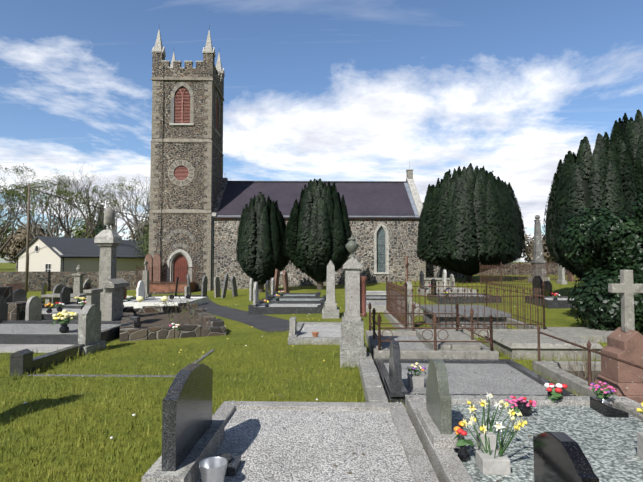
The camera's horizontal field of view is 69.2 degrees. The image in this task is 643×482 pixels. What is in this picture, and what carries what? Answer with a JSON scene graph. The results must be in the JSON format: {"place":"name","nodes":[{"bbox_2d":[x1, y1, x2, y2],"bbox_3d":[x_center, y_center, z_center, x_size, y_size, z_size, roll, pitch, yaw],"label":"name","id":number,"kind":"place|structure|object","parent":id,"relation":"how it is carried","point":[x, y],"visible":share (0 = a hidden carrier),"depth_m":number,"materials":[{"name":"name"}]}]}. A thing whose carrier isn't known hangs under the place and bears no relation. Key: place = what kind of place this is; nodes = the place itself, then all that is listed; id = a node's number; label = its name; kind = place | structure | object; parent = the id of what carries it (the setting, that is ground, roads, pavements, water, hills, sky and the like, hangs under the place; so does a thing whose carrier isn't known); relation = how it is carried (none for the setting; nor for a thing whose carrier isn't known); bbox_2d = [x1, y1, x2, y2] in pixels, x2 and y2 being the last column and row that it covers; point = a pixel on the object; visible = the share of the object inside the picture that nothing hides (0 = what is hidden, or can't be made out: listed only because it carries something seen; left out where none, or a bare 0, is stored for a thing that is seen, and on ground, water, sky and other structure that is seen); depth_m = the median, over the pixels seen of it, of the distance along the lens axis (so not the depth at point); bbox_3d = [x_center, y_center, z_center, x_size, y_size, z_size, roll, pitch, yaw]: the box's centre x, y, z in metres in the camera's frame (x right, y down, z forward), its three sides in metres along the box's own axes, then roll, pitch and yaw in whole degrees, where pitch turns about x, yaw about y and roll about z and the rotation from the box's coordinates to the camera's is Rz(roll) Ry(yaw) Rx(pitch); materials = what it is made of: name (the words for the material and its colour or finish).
{"place":"outdoors","nodes":[
{"label":"outdoors","id":0,"kind":"place"},
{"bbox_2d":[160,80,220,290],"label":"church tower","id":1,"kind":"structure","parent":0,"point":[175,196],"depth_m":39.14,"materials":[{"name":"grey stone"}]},
{"bbox_2d":[131,295,289,332],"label":"asphalt path","id":2,"kind":"structure","parent":0,"point":[261,322],"depth_m":15.79,"materials":[{"name":"grey asphalt"}]},
{"bbox_2d":[211,178,425,289],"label":"church wall","id":3,"kind":"structure","parent":0,"point":[403,239],"depth_m":39.42,"materials":[{"name":"grey stone"}]},
{"bbox_2d":[212,181,419,217],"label":"church roof","id":4,"kind":"structure","parent":3,"relation":"on","point":[378,197],"depth_m":42.33,"materials":[{"name":"grey tile"}]},
{"bbox_2d":[0,262,642,481],"bbox_3d":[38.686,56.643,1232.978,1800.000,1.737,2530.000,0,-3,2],"label":"ground grass","id":5,"kind":"structure","parent":0,"point":[236,332],"depth_m":7.38,"materials":[{"name":"green plant"}]},
{"bbox_2d":[0,217,23,259],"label":"tree","id":6,"kind":"object","parent":5,"relation":"on","point":[9,230],"visible":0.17,"depth_m":163.13,"materials":[{"name":"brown plant"}]},
{"bbox_2d":[0,185,25,247],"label":"bare tree","id":7,"kind":"object","parent":5,"relation":"on","point":[1,240],"visible":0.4,"depth_m":71.03,"materials":[{"name":"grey plant"}]},
{"bbox_2d":[0,286,26,319],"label":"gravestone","id":8,"kind":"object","parent":5,"relation":"on","point":[16,310],"visible":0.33,"depth_m":14.54,"materials":[{"name":"grey stone"}]},
{"bbox_2d":[0,228,30,270],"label":"tree","id":9,"kind":"object","parent":5,"relation":"on","point":[6,251],"visible":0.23,"depth_m":156.02,"materials":[{"name":"brown plant"}]},
{"bbox_2d":[0,184,41,234],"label":"bare tree","id":10,"kind":"object","parent":5,"relation":"on","point":[10,196],"visible":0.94,"depth_m":60.59,"materials":[{"name":"grey plant"}]},
{"bbox_2d":[0,296,41,319],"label":"gravestone","id":11,"kind":"object","parent":5,"relation":"on","point":[33,308],"visible":0.5,"depth_m":13.88,"materials":[{"name":"grey stone"}]},
{"bbox_2d":[0,177,52,253],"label":"bare tree","id":12,"kind":"object","parent":5,"relation":"on","point":[6,242],"visible":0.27,"depth_m":81.14,"materials":[{"name":"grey plant"}]},
{"bbox_2d":[25,183,43,292],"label":"utility pole","id":13,"kind":"object","parent":5,"relation":"on","point":[27,250],"visible":0.9,"depth_m":45.80,"materials":[{"name":"brown wood"}]},
{"bbox_2d":[0,186,148,217],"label":"service wire","id":14,"kind":"object","parent":13,"relation":"attached to","point":[73,201],"visible":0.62,"depth_m":46.54,"materials":[{"name":"black"}]},
{"bbox_2d":[0,185,72,239],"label":"bare tree","id":15,"kind":"object","parent":5,"relation":"on","point":[32,238],"visible":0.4,"depth_m":75.19,"materials":[{"name":"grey plant"}]},
{"bbox_2d":[0,178,85,237],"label":"bare tree","id":16,"kind":"object","parent":5,"relation":"on","point":[37,232],"visible":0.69,"depth_m":67.68,"materials":[{"name":"grey plant"}]},
{"bbox_2d":[9,214,81,259],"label":"tree","id":17,"kind":"object","parent":5,"relation":"on","point":[22,236],"visible":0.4,"depth_m":150.68,"materials":[{"name":"brown plant"}]},
{"bbox_2d":[0,165,93,235],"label":"bare tree","id":18,"kind":"object","parent":5,"relation":"on","point":[49,220],"visible":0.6,"depth_m":88.13,"materials":[{"name":"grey plant"}]},
{"bbox_2d":[12,289,123,319],"bbox_3d":[-9.591,2.450,17.253,3.408,1.316,2.708,0,-3,2],"label":"grave","id":19,"kind":"object","parent":5,"relation":"on","point":[19,294],"visible":0.19,"depth_m":17.34,"materials":[{"name":"grey stone"}]},
{"bbox_2d":[44,301,85,312],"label":"flowers","id":20,"kind":"object","parent":19,"relation":"on","point":[58,304],"visible":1,"depth_m":17.34,"materials":[{"name":"white plant"}]},
{"bbox_2d":[0,316,139,352],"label":"grave","id":21,"kind":"object","parent":5,"relation":"on","point":[40,335],"visible":0.38,"depth_m":11.09,"materials":[{"name":"grey stone"}]},
{"bbox_2d":[52,310,77,332],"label":"flowers","id":22,"kind":"object","parent":21,"relation":"on","point":[64,319],"visible":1,"depth_m":11.12,"materials":[{"name":"beige plant"}]},
{"bbox_2d":[35,194,104,236],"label":"bare tree","id":23,"kind":"object","parent":5,"relation":"on","point":[74,213],"visible":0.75,"depth_m":72.95,"materials":[{"name":"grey plant"}]},
{"bbox_2d":[34,176,114,237],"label":"bare tree","id":24,"kind":"object","parent":5,"relation":"on","point":[64,224],"visible":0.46,"depth_m":83.59,"materials":[{"name":"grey plant"}]},
{"bbox_2d":[42,164,109,238],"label":"bare tree","id":25,"kind":"object","parent":5,"relation":"on","point":[83,215],"visible":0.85,"depth_m":74.92,"materials":[{"name":"grey plant"}]},
{"bbox_2d":[31,183,121,237],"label":"bare tree","id":26,"kind":"object","parent":5,"relation":"on","point":[92,228],"visible":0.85,"depth_m":68.70,"materials":[{"name":"grey plant"}]},
{"bbox_2d":[15,236,146,271],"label":"cream hall","id":27,"kind":"structure","parent":5,"relation":"on","point":[57,254],"depth_m":53.72,"materials":[{"name":"white paint"}]},
{"bbox_2d":[45,287,126,306],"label":"grave","id":28,"kind":"object","parent":5,"relation":"on","point":[65,293],"visible":0.15,"depth_m":21.90,"materials":[{"name":"grey stone"}]},
{"bbox_2d":[74,296,132,303],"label":"flowers","id":29,"kind":"object","parent":28,"relation":"on","point":[128,298],"visible":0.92,"depth_m":22.04,"materials":[{"name":"yellow plant"}]},
{"bbox_2d":[69,212,121,238],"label":"tree","id":30,"kind":"object","parent":5,"relation":"on","point":[81,231],"visible":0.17,"depth_m":156.60,"materials":[{"name":"green plant"}]},
{"bbox_2d":[4,274,190,303],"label":"gravestones","id":31,"kind":"object","parent":5,"relation":"on","point":[53,297],"visible":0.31,"depth_m":26.50,"materials":[{"name":"grey stone"}]},
{"bbox_2d":[95,206,106,235],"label":"ivy","id":32,"kind":"object","parent":5,"relation":"on","point":[98,229],"visible":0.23,"depth_m":98.85,"materials":[{"name":"green plant"}]},
{"bbox_2d":[83,278,129,320],"bbox_3d":[-5.716,1.891,12.197,0.624,1.726,3.298,0,-3,-10],"label":"monument","id":33,"kind":"object","parent":5,"relation":"on","point":[113,299],"visible":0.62,"depth_m":12.97,"materials":[{"name":"grey stone"}]},
{"bbox_2d":[94,207,121,320],"bbox_3d":[-6.723,0.909,14.676,0.840,3.975,0.840,0,-3,2],"label":"monument draped urn","id":34,"kind":"object","parent":5,"relation":"on","point":[108,240],"visible":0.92,"depth_m":14.51,"materials":[{"name":"grey stone"}]},
{"bbox_2d":[70,260,151,301],"bbox_3d":[-13.165,2.638,29.425,4.887,2.914,0.975,2,-3,-36],"label":"monument column urn","id":35,"kind":"object","parent":5,"relation":"on","point":[78,284],"visible":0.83,"depth_m":28.28,"materials":[{"name":"grey stone"}]},
{"bbox_2d":[10,305,214,376],"bbox_3d":[-3.631,1.920,8.776,2.750,1.253,2.600,0,-3,2],"label":"grave","id":36,"kind":"object","parent":5,"relation":"on","point":[89,335],"visible":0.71,"depth_m":8.83,"materials":[{"name":"stone"}]},
{"bbox_2d":[80,185,148,233],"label":"bare tree","id":37,"kind":"object","parent":5,"relation":"on","point":[112,227],"visible":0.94,"depth_m":60.96,"materials":[{"name":"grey plant"}]},
{"bbox_2d":[83,282,148,300],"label":"grave","id":38,"kind":"object","parent":5,"relation":"on","point":[87,286],"visible":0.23,"depth_m":25.65,"materials":[{"name":"black stone"}]},
{"bbox_2d":[94,182,149,239],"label":"bare tree","id":39,"kind":"object","parent":5,"relation":"on","point":[132,209],"visible":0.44,"depth_m":88.96,"materials":[{"name":"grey plant"}]},
{"bbox_2d":[99,175,149,240],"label":"bare tree","id":40,"kind":"object","parent":5,"relation":"on","point":[136,225],"visible":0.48,"depth_m":79.36,"materials":[{"name":"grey plant"}]},
{"bbox_2d":[101,177,149,243],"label":"bare tree","id":41,"kind":"object","parent":5,"relation":"on","point":[127,196],"visible":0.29,"depth_m":70.65,"materials":[{"name":"grey plant"}]},
{"bbox_2d":[107,177,149,239],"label":"bare tree","id":42,"kind":"object","parent":5,"relation":"on","point":[136,234],"visible":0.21,"depth_m":93.06,"materials":[{"name":"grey plant"}]},
{"bbox_2d":[121,216,148,240],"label":"tree","id":43,"kind":"object","parent":5,"relation":"on","point":[130,236],"visible":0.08,"depth_m":164.60,"materials":[{"name":"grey plant"}]},
{"bbox_2d":[130,211,148,238],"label":"tree","id":44,"kind":"object","parent":5,"relation":"on","point":[141,223],"depth_m":148.27,"materials":[{"name":"grey plant"}]},
{"bbox_2d":[131,222,148,259],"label":"leafy tree","id":45,"kind":"object","parent":5,"relation":"on","point":[143,250],"visible":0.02,"depth_m":60.31,"materials":[{"name":"green plant"}]},
{"bbox_2d":[139,230,148,254],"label":"leafy tree","id":46,"kind":"object","parent":5,"relation":"on","point":[145,243],"depth_m":56.62,"materials":[{"name":"green plant"}]},
{"bbox_2d":[123,281,206,307],"bbox_3d":[-7.332,2.646,22.246,2.800,1.510,3.568,0,-3,2],"label":"grave","id":47,"kind":"object","parent":5,"relation":"on","point":[141,300],"visible":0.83,"depth_m":21.89,"materials":[{"name":"beige stone"}]},
{"bbox_2d":[136,254,195,294],"bbox_3d":[-12.499,2.795,37.674,4.140,3.547,2.170,0,-3,2],"label":"grave monument","id":48,"kind":"object","parent":5,"relation":"on","point":[161,287],"visible":0.65,"depth_m":37.58,"materials":[{"name":"stone"}]},
{"bbox_2d":[136,265,195,282],"bbox_3d":[-12.499,2.639,37.681,4.120,1.480,2.140,0,-3,2],"label":"metal railing","id":49,"kind":"object","parent":48,"relation":"on","point":[156,281],"visible":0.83,"depth_m":36.69,"materials":[{"name":"metal"}]},
{"bbox_2d":[120,302,225,341],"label":"stone retaining wall","id":50,"kind":"structure","parent":5,"relation":"on","point":[152,327],"depth_m":12.26,"materials":[{"name":"stone"}]},
{"bbox_2d":[149,293,199,324],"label":"rose twigs","id":51,"kind":"object","parent":50,"relation":"on","point":[182,308],"visible":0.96,"depth_m":13.83,"materials":[{"name":"brown plant"}]},
{"bbox_2d":[169,323,179,329],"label":"flowers","id":52,"kind":"object","parent":50,"relation":"on","point":[175,325],"visible":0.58,"depth_m":11.46,"materials":[{"name":"white"}]},
{"bbox_2d":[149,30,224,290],"bbox_3d":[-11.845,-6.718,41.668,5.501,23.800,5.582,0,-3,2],"label":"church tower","id":53,"kind":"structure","parent":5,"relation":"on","point":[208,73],"depth_m":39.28,"materials":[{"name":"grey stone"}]},
{"bbox_2d":[236,192,289,292],"bbox_3d":[-4.156,0.178,33.008,3.955,7.290,3.851,0,-3,2],"label":"yew tree","id":54,"kind":"object","parent":5,"relation":"on","point":[263,214],"depth_m":31.82,"materials":[{"name":"green plant"}]},
{"bbox_2d":[248,282,324,314],"bbox_3d":[-1.263,2.297,17.998,2.708,1.436,2.308,0,-3,2],"label":"grave","id":55,"kind":"object","parent":5,"relation":"on","point":[257,307],"visible":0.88,"depth_m":16.87,"materials":[{"name":"grey stone"}]},
{"bbox_2d":[264,299,270,306],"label":"flowers","id":56,"kind":"object","parent":55,"relation":"on","point":[266,302],"visible":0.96,"depth_m":17.30,"materials":[{"name":"yellow plant"}]},
{"bbox_2d":[0,263,574,290],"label":"boundary wall","id":57,"kind":"structure","parent":5,"relation":"on","point":[37,280],"depth_m":47.60,"materials":[{"name":"grey stone"}]},
{"bbox_2d":[142,364,438,481],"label":"grave","id":58,"kind":"object","parent":5,"relation":"on","point":[310,441],"visible":1,"depth_m":4.15,"materials":[{"name":"grey stone"}]},
{"bbox_2d":[262,280,325,305],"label":"grave","id":59,"kind":"object","parent":5,"relation":"on","point":[270,298],"visible":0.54,"depth_m":21.05,"materials":[{"name":"grey stone"}]},
{"bbox_2d":[270,278,320,296],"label":"grave","id":60,"kind":"object","parent":5,"relation":"on","point":[317,294],"visible":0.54,"depth_m":24.24,"materials":[{"name":"grey stone"}]},
{"bbox_2d":[0,325,606,481],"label":"grass","id":61,"kind":"structure","parent":5,"relation":"on","point":[356,392],"depth_m":6.35,"materials":[{"name":"green plant"}]},
{"bbox_2d":[23,296,586,438],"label":"daisies","id":62,"kind":"object","parent":5,"relation":"on","point":[111,437],"visible":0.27,"depth_m":6.05,"materials":[{"name":"yellow plant"}]},
{"bbox_2d":[288,317,341,344],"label":"grave","id":63,"kind":"object","parent":5,"relation":"on","point":[323,332],"visible":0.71,"depth_m":11.10,"materials":[{"name":"stone"}]},
{"bbox_2d":[283,178,351,289],"bbox_3d":[-0.253,-0.456,33.196,4.911,8.195,5.046,0,-3,2],"label":"yew tree","id":64,"kind":"object","parent":5,"relation":"on","point":[312,207],"depth_m":31.61,"materials":[{"name":"green plant"}]},
{"bbox_2d":[211,169,425,289],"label":"church nave trim","id":65,"kind":"structure","parent":5,"relation":"on","point":[381,250],"depth_m":39.62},
{"bbox_2d":[322,260,338,318],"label":"slim monument pillar","id":66,"kind":"structure","parent":5,"relation":"on","point":[330,309],"depth_m":15.41,"materials":[{"name":"stone"}]},
{"bbox_2d":[340,236,366,366],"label":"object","id":67,"kind":"object","parent":5,"relation":"on","point":[352,347],"visible":0.96,"depth_m":8.37,"materials":[{"name":"grey stone"}]},
{"bbox_2d":[184,256,551,300],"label":"gravestones","id":68,"kind":"object","parent":5,"relation":"on","point":[547,287],"visible":0.5,"depth_m":28.56,"materials":[{"name":"stone"}]},
{"bbox_2d":[358,352,387,402],"bbox_3d":[0.734,2.161,7.090,0.240,0.407,2.971,0,-3,2],"label":"old granite kerb","id":69,"kind":"object","parent":5,"relation":"on","point":[373,388],"visible":0.56,"depth_m":6.52,"materials":[{"name":"grey stone"}]},
{"bbox_2d":[366,291,390,294],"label":"grave","id":70,"kind":"object","parent":5,"relation":"on","point":[375,292],"visible":0.04,"depth_m":23.63,"materials":[{"name":"stone"}]},
{"bbox_2d":[366,295,404,299],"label":"grave","id":71,"kind":"object","parent":5,"relation":"on","point":[375,297],"depth_m":21.20,"materials":[{"name":"grey stone"}]},
{"bbox_2d":[366,300,420,311],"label":"grave","id":72,"kind":"object","parent":5,"relation":"on","point":[379,305],"visible":0.08,"depth_m":16.95,"materials":[{"name":"grey stone"}]},
{"bbox_2d":[213,358,642,481],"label":"gravel stray chippings","id":73,"kind":"object","parent":5,"relation":"on","point":[451,474],"visible":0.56,"depth_m":5.50,"materials":[{"name":"grey gravel"}]},
{"bbox_2d":[366,330,498,360],"bbox_3d":[2.105,2.303,9.649,2.220,0.650,2.600,0,-3,2],"label":"grave slab","id":74,"kind":"object","parent":5,"relation":"on","point":[448,350],"visible":0.56,"depth_m":8.83,"materials":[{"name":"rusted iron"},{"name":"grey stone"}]},
{"bbox_2d":[368,303,492,350],"bbox_3d":[2.105,1.718,9.675,2.110,0.680,2.478,0,-3,2],"label":"iron railing","id":75,"kind":"object","parent":74,"relation":"on","point":[413,327],"visible":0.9,"depth_m":8.51,"materials":[{"name":"metal"}]},
{"bbox_2d":[426,261,464,277],"bbox_3d":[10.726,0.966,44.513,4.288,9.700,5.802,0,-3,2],"label":"boundary wall","id":76,"kind":"structure","parent":5,"relation":"on","point":[432,271],"depth_m":41.63,"materials":[{"name":"grey stone"}]},
{"bbox_2d":[417,271,476,294],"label":"grave","id":77,"kind":"object","parent":5,"relation":"on","point":[421,275],"visible":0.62,"depth_m":23.87,"materials":[{"name":"grey stone"}]},
{"bbox_2d":[427,279,500,303],"bbox_3d":[6.112,2.275,20.270,2.600,1.251,2.300,0,-3,2],"label":"grave","id":78,"kind":"object","parent":5,"relation":"on","point":[454,300],"visible":0.48,"depth_m":19.14,"materials":[{"name":"grey stone"}]},
{"bbox_2d":[384,282,549,337],"bbox_3d":[3.797,1.949,13.497,3.500,1.596,4.500,0,-3,2],"label":"grave","id":79,"kind":"object","parent":5,"relation":"on","point":[478,316],"visible":0.4,"depth_m":12.19,"materials":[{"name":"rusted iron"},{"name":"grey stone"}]},
{"bbox_2d":[386,276,544,329],"bbox_3d":[3.797,1.668,13.510,3.400,1.180,4.390,0,-3,2],"label":"iron railing","id":80,"kind":"object","parent":79,"relation":"on","point":[392,304],"visible":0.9,"depth_m":12.20,"materials":[{"name":"metal"}]},
{"bbox_2d":[416,163,525,281],"bbox_3d":[11.090,-1.294,35.109,8.257,9.054,8.172,0,-3,2],"label":"yew tree","id":81,"kind":"object","parent":5,"relation":"on","point":[482,177],"depth_m":32.36,"materials":[{"name":"green plant"}]},
{"bbox_2d":[374,341,575,404],"bbox_3d":[2.081,1.945,6.992,2.380,1.130,2.340,0,-3,2],"label":"grave","id":82,"kind":"object","parent":5,"relation":"on","point":[485,376],"visible":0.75,"depth_m":6.75,"materials":[{"name":"grey stone"}]},
{"bbox_2d":[407,362,425,375],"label":"flowers","id":83,"kind":"object","parent":82,"relation":"on","point":[414,368],"visible":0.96,"depth_m":6.58,"materials":[{"name":"multicoloured plant"}]},
{"bbox_2d":[405,359,642,481],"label":"grave","id":84,"kind":"object","parent":5,"relation":"on","point":[611,445],"visible":0.62,"depth_m":4.43,"materials":[{"name":"grey stone"}]},
{"bbox_2d":[454,381,642,461],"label":"flowers","id":85,"kind":"object","parent":84,"relation":"on","point":[463,451],"visible":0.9,"depth_m":4.12,"materials":[{"name":"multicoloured plant"}]},
{"bbox_2d":[479,261,575,285],"bbox_3d":[14.510,1.977,29.632,8.080,1.669,5.570,0,-3,2],"label":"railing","id":86,"kind":"object","parent":5,"relation":"on","point":[524,267],"visible":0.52,"depth_m":29.81,"materials":[{"name":"metal"}]},
{"bbox_2d":[523,233,556,262],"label":"tree","id":87,"kind":"object","parent":5,"relation":"on","point":[529,252],"visible":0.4,"depth_m":158.27,"materials":[{"name":"brown plant"}]},
{"bbox_2d":[483,327,613,359],"bbox_3d":[5.394,2.249,10.249,4.740,0.510,2.390,2,-3,-36],"label":"grave ledger","id":88,"kind":"object","parent":5,"relation":"on","point":[519,344],"visible":0.62,"depth_m":9.11,"materials":[{"name":"grey stone"}]},
{"bbox_2d":[525,276,575,308],"bbox_3d":[9.438,2.037,17.872,2.400,1.410,2.100,0,-3,2],"label":"grave","id":89,"kind":"object","parent":5,"relation":"on","point":[561,302],"visible":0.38,"depth_m":17.60,"materials":[{"name":"grey stone"}]},
{"bbox_2d":[551,293,559,299],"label":"flowers","id":90,"kind":"object","parent":89,"relation":"on","point":[555,296],"visible":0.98,"depth_m":17.34,"materials":[{"name":"red plant"}]},
{"bbox_2d":[528,215,582,283],"bbox_3d":[15.215,0.534,29.042,3.650,4.560,3.770,0,-3,2],"label":"obelisk monument","id":91,"kind":"object","parent":5,"relation":"on","point":[538,257],"visible":0.54,"depth_m":29.75,"materials":[{"name":"grey stone"}]},
{"bbox_2d":[533,431,598,481],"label":"headstone","id":92,"kind":"object","parent":5,"relation":"on","point":[559,456],"visible":1,"depth_m":2.96,"materials":[{"name":"black stone"}]},
{"bbox_2d":[532,270,642,419],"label":"sandstone cross monument","id":93,"kind":"object","parent":5,"relation":"on","point":[625,341],"visible":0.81,"depth_m":6.15,"materials":[{"name":"grey stone"}]},
{"bbox_2d":[566,341,596,380],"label":"dried plant stalks","id":94,"kind":"object","parent":93,"relation":"on","point":[586,364],"visible":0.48,"depth_m":7.08,"materials":[{"name":"beige plant"}]},
{"bbox_2d":[537,325,642,385],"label":"railing","id":95,"kind":"object","parent":93,"relation":"on","point":[588,348],"visible":0.88,"depth_m":6.20,"materials":[{"name":"metal"}]},
{"bbox_2d":[543,133,642,281],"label":"yew tree","id":96,"kind":"object","parent":5,"relation":"on","point":[594,156],"depth_m":18.19,"materials":[{"name":"green plant"}]},
{"bbox_2d":[557,192,642,333],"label":"holly bush","id":97,"kind":"object","parent":5,"relation":"on","point":[610,262],"depth_m":11.74,"materials":[{"name":"green plant"}]},
{"bbox_2d":[603,109,642,208],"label":"yew tree","id":98,"kind":"object","parent":5,"relation":"on","point":[634,128],"depth_m":18.92,"materials":[{"name":"green plant"}]},
{"bbox_2d":[0,0,642,262],"label":"sky","id":99,"kind":"structure","parent":0,"point":[327,90],"materials":[{"name":"blue"}]}
]}

